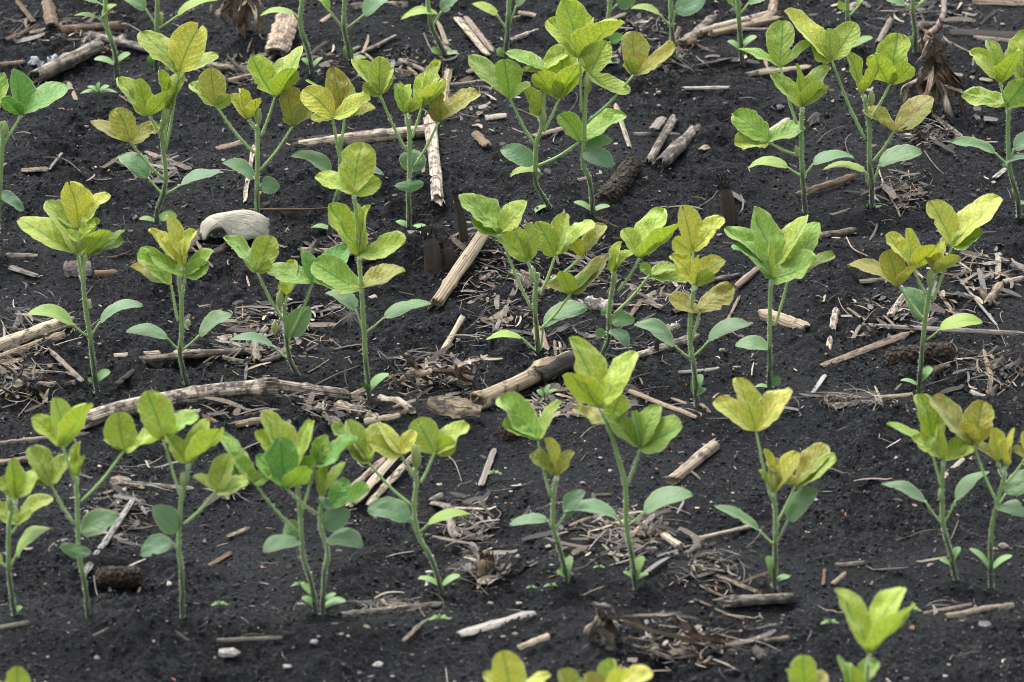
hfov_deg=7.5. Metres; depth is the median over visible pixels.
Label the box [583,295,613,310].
stone
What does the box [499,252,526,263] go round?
stalk splinter
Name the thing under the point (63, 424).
soybean seedling
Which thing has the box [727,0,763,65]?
soybean seedling
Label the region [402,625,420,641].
stalk splinter
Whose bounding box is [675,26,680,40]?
husk flake
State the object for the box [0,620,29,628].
stalk splinter
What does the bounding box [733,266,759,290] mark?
corn stalk
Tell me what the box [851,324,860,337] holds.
stalk splinter
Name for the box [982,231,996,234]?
stalk splinter
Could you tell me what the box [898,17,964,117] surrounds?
withered weed
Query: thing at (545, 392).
weed sprout
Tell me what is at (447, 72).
corn stalk
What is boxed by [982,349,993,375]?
stalk splinter
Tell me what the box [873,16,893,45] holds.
corn stalk
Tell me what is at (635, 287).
stalk splinter
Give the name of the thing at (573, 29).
soybean seedling
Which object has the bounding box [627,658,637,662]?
stalk splinter
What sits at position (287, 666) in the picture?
pebble
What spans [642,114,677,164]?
corn stalk
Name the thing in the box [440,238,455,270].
stubble stump
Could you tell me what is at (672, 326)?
husk flake
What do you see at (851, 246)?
straw
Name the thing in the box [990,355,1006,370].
husk flake
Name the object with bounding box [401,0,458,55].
soybean seedling
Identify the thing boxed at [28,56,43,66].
plastic scrap
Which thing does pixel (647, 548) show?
stalk splinter
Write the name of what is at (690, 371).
stalk splinter
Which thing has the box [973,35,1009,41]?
stalk splinter
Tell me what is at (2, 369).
husk flake
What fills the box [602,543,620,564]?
stalk splinter
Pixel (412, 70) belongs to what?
stalk splinter
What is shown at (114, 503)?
husk flake
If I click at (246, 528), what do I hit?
stalk splinter
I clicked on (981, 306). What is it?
stalk splinter
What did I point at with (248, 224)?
stone
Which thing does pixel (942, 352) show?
corn cob
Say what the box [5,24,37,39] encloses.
stalk splinter
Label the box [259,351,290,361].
stalk splinter
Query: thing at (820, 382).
stalk splinter
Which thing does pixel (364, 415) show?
stalk splinter
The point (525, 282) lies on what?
husk flake
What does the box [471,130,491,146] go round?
husk flake
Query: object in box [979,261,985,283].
corn stalk
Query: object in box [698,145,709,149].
stalk splinter
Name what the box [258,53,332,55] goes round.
stalk splinter
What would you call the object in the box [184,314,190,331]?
husk flake
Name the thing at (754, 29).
stalk splinter
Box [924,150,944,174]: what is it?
straw
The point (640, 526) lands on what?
stalk splinter
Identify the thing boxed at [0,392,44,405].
straw
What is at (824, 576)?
stalk splinter
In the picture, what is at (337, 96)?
soybean seedling
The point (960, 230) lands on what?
soybean seedling
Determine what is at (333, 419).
husk flake
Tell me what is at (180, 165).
stalk splinter
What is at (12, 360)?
stalk splinter
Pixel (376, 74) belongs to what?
soybean seedling
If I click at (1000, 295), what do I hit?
husk flake
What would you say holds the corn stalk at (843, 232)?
on the ground
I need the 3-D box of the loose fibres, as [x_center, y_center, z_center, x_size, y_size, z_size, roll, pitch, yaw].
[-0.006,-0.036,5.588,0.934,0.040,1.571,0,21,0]
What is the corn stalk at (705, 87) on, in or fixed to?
on the ground
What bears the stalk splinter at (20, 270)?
on the ground
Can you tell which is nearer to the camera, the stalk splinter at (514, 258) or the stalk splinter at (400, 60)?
the stalk splinter at (514, 258)
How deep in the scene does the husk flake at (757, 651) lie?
4.94 m
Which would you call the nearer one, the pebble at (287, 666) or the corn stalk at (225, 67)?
the pebble at (287, 666)
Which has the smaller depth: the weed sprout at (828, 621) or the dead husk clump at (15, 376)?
the weed sprout at (828, 621)
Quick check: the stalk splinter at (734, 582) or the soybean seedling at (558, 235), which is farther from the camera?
the soybean seedling at (558, 235)
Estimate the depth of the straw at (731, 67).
6.08 m
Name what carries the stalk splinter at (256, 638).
on the ground
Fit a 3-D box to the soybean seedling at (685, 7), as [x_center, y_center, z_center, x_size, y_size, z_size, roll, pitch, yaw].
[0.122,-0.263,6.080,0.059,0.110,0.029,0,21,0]
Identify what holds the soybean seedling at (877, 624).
on the ground
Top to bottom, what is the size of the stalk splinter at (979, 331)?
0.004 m
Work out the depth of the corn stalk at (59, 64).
6.09 m
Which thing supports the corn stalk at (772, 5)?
on the ground
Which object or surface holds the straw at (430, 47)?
on the ground
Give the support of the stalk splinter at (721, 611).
on the ground
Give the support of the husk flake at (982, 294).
on the ground
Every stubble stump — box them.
[421,225,442,272]
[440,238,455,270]
[451,188,468,243]
[476,546,494,580]
[654,337,659,354]
[717,176,737,225]
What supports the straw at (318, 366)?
on the ground
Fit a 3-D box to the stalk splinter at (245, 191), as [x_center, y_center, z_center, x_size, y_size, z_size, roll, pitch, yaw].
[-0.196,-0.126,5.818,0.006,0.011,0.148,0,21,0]
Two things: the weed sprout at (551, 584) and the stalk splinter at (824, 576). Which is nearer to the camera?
the weed sprout at (551, 584)
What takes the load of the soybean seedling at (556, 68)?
on the ground
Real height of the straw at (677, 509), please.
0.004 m
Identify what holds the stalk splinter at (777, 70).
on the ground
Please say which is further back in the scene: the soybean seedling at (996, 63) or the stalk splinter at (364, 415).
the soybean seedling at (996, 63)
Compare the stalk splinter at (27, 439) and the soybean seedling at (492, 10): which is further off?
the soybean seedling at (492, 10)
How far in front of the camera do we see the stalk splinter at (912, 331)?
5.52 m
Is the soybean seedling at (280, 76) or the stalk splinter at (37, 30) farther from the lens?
the stalk splinter at (37, 30)
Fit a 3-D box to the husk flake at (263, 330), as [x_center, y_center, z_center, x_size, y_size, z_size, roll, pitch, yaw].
[-0.180,0.002,5.501,0.011,0.008,0.055,2,21,4]
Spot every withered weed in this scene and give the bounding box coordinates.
[206,0,263,37]
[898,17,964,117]
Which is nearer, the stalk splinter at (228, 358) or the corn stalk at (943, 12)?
the stalk splinter at (228, 358)
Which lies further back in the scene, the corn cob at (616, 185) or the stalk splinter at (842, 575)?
the corn cob at (616, 185)
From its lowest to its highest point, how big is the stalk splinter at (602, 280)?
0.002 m
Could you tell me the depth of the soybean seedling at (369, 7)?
6.03 m
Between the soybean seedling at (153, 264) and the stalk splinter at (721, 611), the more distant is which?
the soybean seedling at (153, 264)
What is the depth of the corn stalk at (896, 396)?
5.38 m
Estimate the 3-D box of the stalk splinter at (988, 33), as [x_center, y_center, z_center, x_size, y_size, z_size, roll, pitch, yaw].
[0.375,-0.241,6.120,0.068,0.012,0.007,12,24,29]
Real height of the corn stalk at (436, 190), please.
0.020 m
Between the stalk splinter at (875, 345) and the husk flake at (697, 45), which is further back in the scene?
the husk flake at (697, 45)
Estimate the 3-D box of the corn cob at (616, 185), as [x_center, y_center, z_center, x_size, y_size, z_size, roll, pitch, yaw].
[0.079,-0.117,5.806,0.021,0.023,0.078,6,22,16]
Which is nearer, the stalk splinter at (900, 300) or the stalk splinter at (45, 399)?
the stalk splinter at (45, 399)
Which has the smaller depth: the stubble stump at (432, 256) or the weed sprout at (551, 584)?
the weed sprout at (551, 584)
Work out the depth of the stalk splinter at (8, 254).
5.64 m
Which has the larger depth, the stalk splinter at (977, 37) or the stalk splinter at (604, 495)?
the stalk splinter at (977, 37)
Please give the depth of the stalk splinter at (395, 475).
5.26 m
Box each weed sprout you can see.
[80,82,116,111]
[211,600,227,608]
[291,581,304,595]
[429,613,450,627]
[485,469,501,481]
[526,585,536,595]
[537,384,557,405]
[544,582,556,589]
[593,564,604,573]
[821,618,837,628]
[907,607,921,617]
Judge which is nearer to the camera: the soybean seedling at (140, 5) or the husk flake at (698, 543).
the husk flake at (698, 543)
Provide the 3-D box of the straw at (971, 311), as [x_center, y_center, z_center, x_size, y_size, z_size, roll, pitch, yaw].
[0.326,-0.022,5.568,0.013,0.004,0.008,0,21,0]
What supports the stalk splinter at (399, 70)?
on the ground
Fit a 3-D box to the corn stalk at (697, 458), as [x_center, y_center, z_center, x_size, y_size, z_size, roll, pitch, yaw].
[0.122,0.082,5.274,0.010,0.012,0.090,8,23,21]
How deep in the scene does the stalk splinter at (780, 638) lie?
4.96 m
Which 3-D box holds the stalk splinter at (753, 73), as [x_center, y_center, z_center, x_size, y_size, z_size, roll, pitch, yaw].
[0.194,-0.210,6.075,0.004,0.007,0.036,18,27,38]
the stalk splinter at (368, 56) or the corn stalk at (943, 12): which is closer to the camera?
the stalk splinter at (368, 56)
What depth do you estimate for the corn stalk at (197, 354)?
5.48 m
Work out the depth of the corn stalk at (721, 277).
5.64 m
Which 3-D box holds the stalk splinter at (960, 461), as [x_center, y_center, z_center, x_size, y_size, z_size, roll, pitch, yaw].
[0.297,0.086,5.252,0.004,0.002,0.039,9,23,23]
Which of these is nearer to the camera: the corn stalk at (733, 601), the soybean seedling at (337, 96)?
the corn stalk at (733, 601)
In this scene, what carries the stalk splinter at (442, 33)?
on the ground
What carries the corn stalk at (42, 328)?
on the ground
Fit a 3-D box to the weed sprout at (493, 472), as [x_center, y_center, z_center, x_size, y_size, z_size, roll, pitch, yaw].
[-0.012,0.095,5.260,0.012,0.017,0.004,0,21,0]
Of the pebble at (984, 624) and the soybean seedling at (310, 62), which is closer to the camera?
the pebble at (984, 624)
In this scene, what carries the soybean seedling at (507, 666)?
on the ground
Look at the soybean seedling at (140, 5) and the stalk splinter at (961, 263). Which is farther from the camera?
the soybean seedling at (140, 5)
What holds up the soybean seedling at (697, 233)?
on the ground
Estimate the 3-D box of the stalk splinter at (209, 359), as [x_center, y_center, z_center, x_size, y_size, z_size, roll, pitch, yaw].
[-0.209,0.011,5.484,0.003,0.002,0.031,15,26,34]
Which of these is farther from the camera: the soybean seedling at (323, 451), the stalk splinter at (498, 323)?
the stalk splinter at (498, 323)
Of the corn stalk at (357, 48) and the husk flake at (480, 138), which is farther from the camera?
the corn stalk at (357, 48)
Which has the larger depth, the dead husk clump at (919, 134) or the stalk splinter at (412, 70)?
the stalk splinter at (412, 70)
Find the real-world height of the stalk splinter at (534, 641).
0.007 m
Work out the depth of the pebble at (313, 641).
4.96 m
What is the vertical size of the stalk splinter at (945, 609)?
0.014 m
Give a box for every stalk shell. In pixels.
[0,331,65,359]
[758,309,809,330]
[984,281,1003,305]
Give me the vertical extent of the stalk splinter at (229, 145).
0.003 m
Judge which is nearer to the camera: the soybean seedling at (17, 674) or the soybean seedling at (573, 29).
the soybean seedling at (17, 674)
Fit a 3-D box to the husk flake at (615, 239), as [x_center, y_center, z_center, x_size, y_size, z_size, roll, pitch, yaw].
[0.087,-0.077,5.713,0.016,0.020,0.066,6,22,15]
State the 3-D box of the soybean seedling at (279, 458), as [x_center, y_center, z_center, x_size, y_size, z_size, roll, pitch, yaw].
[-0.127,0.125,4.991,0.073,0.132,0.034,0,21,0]
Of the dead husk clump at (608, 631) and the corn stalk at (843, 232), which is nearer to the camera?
the dead husk clump at (608, 631)
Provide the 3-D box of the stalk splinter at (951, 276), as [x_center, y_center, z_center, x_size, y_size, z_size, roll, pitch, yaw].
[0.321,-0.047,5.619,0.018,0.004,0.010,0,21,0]
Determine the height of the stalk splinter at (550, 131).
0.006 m
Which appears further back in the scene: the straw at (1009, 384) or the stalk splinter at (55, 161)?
the stalk splinter at (55, 161)
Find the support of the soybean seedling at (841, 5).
on the ground
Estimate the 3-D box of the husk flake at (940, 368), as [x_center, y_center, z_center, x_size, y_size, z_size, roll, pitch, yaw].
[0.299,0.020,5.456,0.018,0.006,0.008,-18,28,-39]
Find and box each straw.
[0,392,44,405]
[43,157,82,171]
[123,215,136,249]
[242,207,327,210]
[308,358,328,372]
[316,365,360,384]
[329,338,352,364]
[423,33,444,58]
[446,456,461,481]
[580,424,599,437]
[582,553,606,568]
[664,505,690,514]
[696,190,717,208]
[714,63,749,72]
[845,236,867,256]
[861,304,884,324]
[863,297,882,307]
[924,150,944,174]
[959,305,976,313]
[970,374,987,379]
[995,369,1022,395]
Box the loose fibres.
[0,0,1023,679]
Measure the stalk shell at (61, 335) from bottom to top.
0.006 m
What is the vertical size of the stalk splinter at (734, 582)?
0.005 m
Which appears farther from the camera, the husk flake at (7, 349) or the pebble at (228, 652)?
the husk flake at (7, 349)
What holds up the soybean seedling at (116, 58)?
on the ground
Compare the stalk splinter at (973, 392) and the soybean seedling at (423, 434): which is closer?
the soybean seedling at (423, 434)
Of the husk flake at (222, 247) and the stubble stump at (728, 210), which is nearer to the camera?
the husk flake at (222, 247)
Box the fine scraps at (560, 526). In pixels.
[0,0,1023,681]
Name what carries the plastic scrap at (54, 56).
on the ground
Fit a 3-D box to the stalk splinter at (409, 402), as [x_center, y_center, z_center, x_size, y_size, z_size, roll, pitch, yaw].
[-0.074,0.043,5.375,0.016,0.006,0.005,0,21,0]
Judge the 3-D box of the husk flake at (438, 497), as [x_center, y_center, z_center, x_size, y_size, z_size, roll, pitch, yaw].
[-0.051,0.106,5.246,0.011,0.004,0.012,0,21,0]
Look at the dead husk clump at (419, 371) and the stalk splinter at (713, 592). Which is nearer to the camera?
the stalk splinter at (713, 592)
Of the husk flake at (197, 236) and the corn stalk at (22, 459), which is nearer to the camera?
the corn stalk at (22, 459)
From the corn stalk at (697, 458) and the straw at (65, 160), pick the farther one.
the straw at (65, 160)
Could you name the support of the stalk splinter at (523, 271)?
on the ground
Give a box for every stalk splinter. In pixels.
[0,60,24,66]
[0,357,23,363]
[0,432,89,444]
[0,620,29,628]
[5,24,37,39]
[6,252,37,257]
[8,265,38,276]
[15,0,36,22]
[21,166,48,171]
[29,23,61,33]
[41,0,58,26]
[42,388,48,404]
[49,152,62,169]
[50,351,83,381]
[67,82,77,99]
[84,497,134,574]
[84,623,115,639]
[99,489,114,493]
[114,349,202,356]
[114,360,146,384]
[114,480,193,489]
[124,483,139,487]
[144,150,191,169]
[191,247,213,267]
[202,414,216,422]
[203,355,216,364]
[208,551,232,565]
[215,140,241,149]
[217,636,282,641]
[219,53,236,71]
[222,355,245,361]
[226,53,250,75]
[226,526,249,536]
[243,145,254,202]
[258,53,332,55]
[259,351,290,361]
[306,40,328,57]
[319,14,331,22]
[335,400,378,418]
[340,601,442,617]
[349,1,407,9]
[351,456,385,484]
[353,457,398,504]
[363,52,373,60]
[364,413,400,424]
[365,451,420,506]
[388,411,406,414]
[391,67,410,72]
[393,399,415,407]
[398,58,424,69]
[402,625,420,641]
[404,64,423,71]
[406,66,418,75]
[436,21,448,42]
[450,79,482,85]
[453,17,489,54]
[456,611,536,636]
[463,16,494,51]
[466,68,473,73]
[478,448,496,485]
[485,113,506,120]
[494,303,508,329]
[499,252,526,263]
[510,28,538,42]
[517,633,549,649]
[518,11,535,17]
[520,269,544,281]
[532,127,564,136]
[553,340,556,355]
[558,341,562,353]
[568,514,599,526]
[576,173,600,181]
[595,493,611,496]
[596,276,608,283]
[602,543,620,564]
[603,520,654,540]
[611,13,626,18]
[613,103,631,147]
[621,281,641,292]
[624,546,644,556]
[625,389,697,418]
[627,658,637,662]
[629,299,642,315]
[630,513,654,537]
[632,545,656,550]
[633,132,679,135]
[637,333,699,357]
[649,116,666,129]
[669,58,688,68]
[671,397,710,412]
[673,643,688,646]
[676,38,696,44]
[678,366,740,373]
[688,563,757,592]
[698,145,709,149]
[699,584,725,596]
[714,608,744,619]
[727,295,739,317]
[742,27,767,30]
[746,67,775,75]
[757,65,811,75]
[763,635,789,641]
[770,117,789,129]
[795,173,856,197]
[811,374,826,392]
[819,332,909,367]
[822,568,825,584]
[828,402,859,406]
[831,572,846,584]
[835,561,864,566]
[847,307,865,320]
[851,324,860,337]
[855,0,870,7]
[859,277,887,283]
[862,323,1023,336]
[887,293,904,315]
[909,317,933,332]
[924,603,971,614]
[931,114,962,136]
[935,288,955,314]
[943,602,1014,618]
[944,457,964,478]
[945,252,971,271]
[945,271,969,279]
[950,28,1016,38]
[953,72,993,81]
[957,277,997,324]
[969,389,985,395]
[972,0,1023,5]
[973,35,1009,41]
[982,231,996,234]
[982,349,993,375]
[987,375,992,394]
[992,168,1007,178]
[1002,275,1023,283]
[1004,358,1021,368]
[1010,261,1023,272]
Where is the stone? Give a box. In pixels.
[200,210,269,239]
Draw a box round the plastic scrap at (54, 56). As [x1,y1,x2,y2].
[46,53,56,61]
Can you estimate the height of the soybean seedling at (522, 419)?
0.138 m
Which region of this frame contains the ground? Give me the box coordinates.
[0,0,1023,681]
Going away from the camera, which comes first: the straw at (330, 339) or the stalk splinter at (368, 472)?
the stalk splinter at (368, 472)
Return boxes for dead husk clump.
[0,362,75,399]
[392,355,476,395]
[584,602,739,664]
[910,131,938,142]
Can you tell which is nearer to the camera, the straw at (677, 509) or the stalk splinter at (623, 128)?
the straw at (677, 509)
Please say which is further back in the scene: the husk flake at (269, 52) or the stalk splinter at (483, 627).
the husk flake at (269, 52)
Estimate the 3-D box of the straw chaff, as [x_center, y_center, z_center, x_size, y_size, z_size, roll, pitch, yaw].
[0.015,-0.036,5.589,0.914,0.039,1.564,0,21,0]
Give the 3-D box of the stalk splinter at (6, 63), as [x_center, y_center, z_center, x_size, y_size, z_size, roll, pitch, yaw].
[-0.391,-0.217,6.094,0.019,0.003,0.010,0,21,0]
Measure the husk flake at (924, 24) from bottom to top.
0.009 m
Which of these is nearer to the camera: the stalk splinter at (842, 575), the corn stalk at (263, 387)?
the stalk splinter at (842, 575)
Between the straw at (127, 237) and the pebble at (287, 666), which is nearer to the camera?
the pebble at (287, 666)
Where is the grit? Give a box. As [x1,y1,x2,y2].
[0,0,1023,681]
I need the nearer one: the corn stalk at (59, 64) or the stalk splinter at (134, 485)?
the stalk splinter at (134, 485)
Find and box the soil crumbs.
[0,0,1023,681]
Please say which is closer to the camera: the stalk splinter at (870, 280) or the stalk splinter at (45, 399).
the stalk splinter at (45, 399)
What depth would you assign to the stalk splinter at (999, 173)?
5.83 m
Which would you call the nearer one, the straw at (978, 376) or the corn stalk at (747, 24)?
the straw at (978, 376)
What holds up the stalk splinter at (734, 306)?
on the ground
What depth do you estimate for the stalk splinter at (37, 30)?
6.15 m
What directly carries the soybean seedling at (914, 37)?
on the ground
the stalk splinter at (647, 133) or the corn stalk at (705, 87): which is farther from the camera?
the corn stalk at (705, 87)
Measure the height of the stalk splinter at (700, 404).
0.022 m
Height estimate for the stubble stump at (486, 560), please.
0.032 m
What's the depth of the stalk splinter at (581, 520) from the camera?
5.17 m
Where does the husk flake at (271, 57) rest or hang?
on the ground
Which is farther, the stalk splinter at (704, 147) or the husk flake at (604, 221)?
the stalk splinter at (704, 147)
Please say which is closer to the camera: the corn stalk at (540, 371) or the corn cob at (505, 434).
the corn cob at (505, 434)
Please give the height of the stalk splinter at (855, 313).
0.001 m
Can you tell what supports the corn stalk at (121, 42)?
on the ground
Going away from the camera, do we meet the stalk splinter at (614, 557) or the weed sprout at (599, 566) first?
the weed sprout at (599, 566)
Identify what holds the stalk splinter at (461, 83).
on the ground
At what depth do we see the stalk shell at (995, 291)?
5.59 m
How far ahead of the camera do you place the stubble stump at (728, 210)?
5.76 m
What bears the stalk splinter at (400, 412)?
on the ground
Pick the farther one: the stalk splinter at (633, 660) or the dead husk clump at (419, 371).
the dead husk clump at (419, 371)
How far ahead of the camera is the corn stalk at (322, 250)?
5.65 m
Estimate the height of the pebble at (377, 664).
0.004 m
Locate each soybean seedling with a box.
[0,69,68,252]
[0,458,52,615]
[0,666,30,681]
[17,181,142,392]
[26,397,158,617]
[75,0,129,79]
[90,21,223,224]
[125,0,217,69]
[126,214,231,385]
[137,389,248,618]
[189,45,311,212]
[220,411,357,613]
[223,235,348,374]
[256,438,368,614]
[260,0,322,73]
[291,67,383,234]
[310,142,430,403]
[319,0,386,60]
[331,416,469,595]
[350,56,480,229]
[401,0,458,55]
[459,193,608,353]
[468,43,625,212]
[472,0,524,58]
[482,650,550,681]
[496,391,584,584]
[545,0,675,216]
[558,658,652,681]
[562,336,692,590]
[595,207,686,356]
[602,0,635,63]
[631,0,705,59]
[634,204,749,407]
[713,377,836,589]
[724,206,834,388]
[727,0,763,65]
[731,20,853,213]
[784,7,933,207]
[785,587,914,681]
[837,0,872,49]
[847,193,1002,393]
[881,393,988,581]
[887,0,923,52]
[929,393,1023,588]
[950,29,1023,218]
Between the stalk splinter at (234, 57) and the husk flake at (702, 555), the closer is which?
the husk flake at (702, 555)
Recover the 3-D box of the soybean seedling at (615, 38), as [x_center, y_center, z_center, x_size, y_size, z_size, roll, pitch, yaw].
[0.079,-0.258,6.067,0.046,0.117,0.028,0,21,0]
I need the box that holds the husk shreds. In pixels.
[0,0,1023,677]
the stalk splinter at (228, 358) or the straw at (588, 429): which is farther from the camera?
the stalk splinter at (228, 358)
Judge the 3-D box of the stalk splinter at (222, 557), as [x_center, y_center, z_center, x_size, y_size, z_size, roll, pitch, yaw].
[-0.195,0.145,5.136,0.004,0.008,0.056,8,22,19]
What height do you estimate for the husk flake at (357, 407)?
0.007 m
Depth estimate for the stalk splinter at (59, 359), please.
5.46 m
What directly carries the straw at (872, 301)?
on the ground
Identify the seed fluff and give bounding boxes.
[332,303,360,328]
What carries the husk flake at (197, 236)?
on the ground
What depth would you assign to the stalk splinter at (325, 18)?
6.13 m
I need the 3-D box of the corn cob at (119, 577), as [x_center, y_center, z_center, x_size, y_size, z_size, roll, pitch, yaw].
[-0.257,0.155,5.090,0.032,0.018,0.018,-4,21,-10]
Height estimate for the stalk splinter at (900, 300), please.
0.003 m
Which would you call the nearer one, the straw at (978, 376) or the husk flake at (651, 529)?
the husk flake at (651, 529)
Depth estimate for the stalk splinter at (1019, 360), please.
5.45 m
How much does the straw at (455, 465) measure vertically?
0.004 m
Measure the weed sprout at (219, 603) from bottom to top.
0.017 m
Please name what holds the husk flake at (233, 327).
on the ground
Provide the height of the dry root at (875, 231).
0.017 m
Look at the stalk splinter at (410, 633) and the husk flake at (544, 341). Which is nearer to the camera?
the stalk splinter at (410, 633)
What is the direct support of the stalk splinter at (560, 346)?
on the ground
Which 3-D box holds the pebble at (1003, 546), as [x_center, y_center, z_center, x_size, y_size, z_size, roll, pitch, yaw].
[0.325,0.136,5.154,0.007,0.004,0.006,0,21,0]
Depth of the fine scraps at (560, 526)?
5.45 m
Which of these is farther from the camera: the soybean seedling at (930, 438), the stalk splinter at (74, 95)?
the stalk splinter at (74, 95)
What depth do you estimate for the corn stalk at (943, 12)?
6.18 m
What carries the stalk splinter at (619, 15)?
on the ground
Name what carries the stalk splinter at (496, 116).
on the ground
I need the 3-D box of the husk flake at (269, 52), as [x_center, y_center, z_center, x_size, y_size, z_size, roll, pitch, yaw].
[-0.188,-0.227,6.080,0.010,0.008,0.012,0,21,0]
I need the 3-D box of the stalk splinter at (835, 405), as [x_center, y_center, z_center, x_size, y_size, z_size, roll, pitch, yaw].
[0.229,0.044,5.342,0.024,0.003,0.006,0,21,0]
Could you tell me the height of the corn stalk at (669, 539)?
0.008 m
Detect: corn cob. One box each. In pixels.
[95,565,142,589]
[265,12,297,54]
[496,423,524,440]
[595,154,642,203]
[884,341,954,364]
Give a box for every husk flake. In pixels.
[0,362,7,379]
[2,348,21,364]
[8,344,22,352]
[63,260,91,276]
[80,31,91,46]
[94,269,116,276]
[106,493,122,508]
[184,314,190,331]
[187,228,200,252]
[212,241,226,252]
[227,323,255,332]
[250,325,268,361]
[264,46,276,56]
[267,54,275,61]
[307,240,316,254]
[327,416,342,424]
[350,404,365,415]
[426,395,482,418]
[428,493,443,501]
[429,501,460,538]
[432,40,450,46]
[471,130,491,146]
[507,269,531,288]
[531,326,548,356]
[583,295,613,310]
[595,216,618,227]
[610,236,624,242]
[639,516,655,537]
[643,290,664,308]
[660,64,669,71]
[666,323,680,330]
[671,291,690,312]
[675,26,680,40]
[677,527,703,557]
[692,43,708,50]
[696,552,716,558]
[752,645,766,656]
[849,2,861,10]
[917,20,935,31]
[932,363,950,375]
[978,285,1001,306]
[986,293,1010,298]
[987,384,998,395]
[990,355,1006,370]
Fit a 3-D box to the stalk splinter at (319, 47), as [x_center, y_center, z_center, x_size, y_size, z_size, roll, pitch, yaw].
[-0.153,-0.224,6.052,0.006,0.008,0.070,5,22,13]
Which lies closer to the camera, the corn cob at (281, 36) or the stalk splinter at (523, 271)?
the stalk splinter at (523, 271)
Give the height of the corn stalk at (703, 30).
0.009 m
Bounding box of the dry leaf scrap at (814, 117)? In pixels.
[806,112,825,125]
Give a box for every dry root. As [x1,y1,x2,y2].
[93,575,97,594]
[862,204,894,252]
[878,169,897,210]
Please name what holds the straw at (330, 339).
on the ground
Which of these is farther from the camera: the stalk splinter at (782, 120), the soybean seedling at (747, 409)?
the stalk splinter at (782, 120)
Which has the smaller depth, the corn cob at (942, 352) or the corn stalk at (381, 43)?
the corn cob at (942, 352)
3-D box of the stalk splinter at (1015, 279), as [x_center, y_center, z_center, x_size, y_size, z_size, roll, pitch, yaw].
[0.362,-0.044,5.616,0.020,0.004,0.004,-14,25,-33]
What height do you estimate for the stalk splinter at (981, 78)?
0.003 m
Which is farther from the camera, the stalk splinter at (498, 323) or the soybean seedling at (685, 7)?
the soybean seedling at (685, 7)
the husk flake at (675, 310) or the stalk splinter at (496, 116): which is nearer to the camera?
the husk flake at (675, 310)
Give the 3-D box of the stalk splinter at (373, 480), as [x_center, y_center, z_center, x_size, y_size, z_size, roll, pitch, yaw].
[-0.090,0.090,5.263,0.008,0.004,0.107,7,22,17]
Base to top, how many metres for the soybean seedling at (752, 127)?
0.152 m
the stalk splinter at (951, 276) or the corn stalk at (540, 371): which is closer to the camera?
the corn stalk at (540, 371)
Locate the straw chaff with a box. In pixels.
[0,0,1023,681]
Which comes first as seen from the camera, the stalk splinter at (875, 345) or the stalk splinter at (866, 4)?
the stalk splinter at (875, 345)
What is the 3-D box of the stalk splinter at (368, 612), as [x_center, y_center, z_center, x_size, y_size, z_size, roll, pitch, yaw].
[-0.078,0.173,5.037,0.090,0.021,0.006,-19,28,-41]
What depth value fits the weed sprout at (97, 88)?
5.95 m
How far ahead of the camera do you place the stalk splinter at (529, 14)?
6.17 m
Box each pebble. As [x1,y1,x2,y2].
[218,647,240,657]
[283,664,291,667]
[309,639,317,643]
[373,661,382,666]
[978,621,991,627]
[998,543,1008,549]
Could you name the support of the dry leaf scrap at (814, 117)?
on the ground
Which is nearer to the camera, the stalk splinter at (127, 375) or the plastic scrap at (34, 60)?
the stalk splinter at (127, 375)
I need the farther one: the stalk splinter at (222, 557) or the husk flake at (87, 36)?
the husk flake at (87, 36)
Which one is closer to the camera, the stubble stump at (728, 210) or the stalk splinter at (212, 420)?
the stalk splinter at (212, 420)
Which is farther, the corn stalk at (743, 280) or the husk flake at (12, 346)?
the corn stalk at (743, 280)
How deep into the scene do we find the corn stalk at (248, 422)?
5.34 m
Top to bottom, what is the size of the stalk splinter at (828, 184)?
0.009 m
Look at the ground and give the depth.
5.46 m
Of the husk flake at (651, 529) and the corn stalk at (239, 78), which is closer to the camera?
the husk flake at (651, 529)
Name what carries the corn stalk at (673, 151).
on the ground
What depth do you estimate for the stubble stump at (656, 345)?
5.50 m
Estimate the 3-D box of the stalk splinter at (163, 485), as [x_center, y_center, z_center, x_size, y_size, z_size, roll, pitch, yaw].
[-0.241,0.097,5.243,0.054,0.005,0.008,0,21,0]
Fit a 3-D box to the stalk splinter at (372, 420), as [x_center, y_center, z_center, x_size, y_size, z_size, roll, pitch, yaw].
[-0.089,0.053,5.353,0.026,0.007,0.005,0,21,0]
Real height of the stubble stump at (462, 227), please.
0.057 m
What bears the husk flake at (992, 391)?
on the ground
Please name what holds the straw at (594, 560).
on the ground
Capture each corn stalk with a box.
[0,311,79,351]
[0,456,27,464]
[27,35,109,85]
[55,21,126,32]
[80,377,282,430]
[82,31,147,52]
[138,346,269,362]
[206,62,248,72]
[226,73,252,84]
[228,417,261,427]
[275,379,356,401]
[292,122,438,147]
[297,247,393,255]
[317,45,360,71]
[343,34,396,59]
[351,388,372,396]
[355,258,373,264]
[376,394,415,413]
[423,110,445,206]
[427,231,490,309]
[434,314,465,363]
[442,68,452,100]
[467,350,575,409]
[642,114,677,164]
[651,123,701,172]
[660,531,686,549]
[662,438,720,484]
[676,10,719,51]
[681,85,731,89]
[699,9,778,34]
[699,525,752,540]
[706,16,782,36]
[713,592,799,607]
[714,272,739,280]
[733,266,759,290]
[745,0,778,21]
[818,227,858,238]
[825,306,838,358]
[855,392,915,400]
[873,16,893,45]
[918,0,946,45]
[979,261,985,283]
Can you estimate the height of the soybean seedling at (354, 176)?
0.195 m
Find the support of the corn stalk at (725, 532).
on the ground

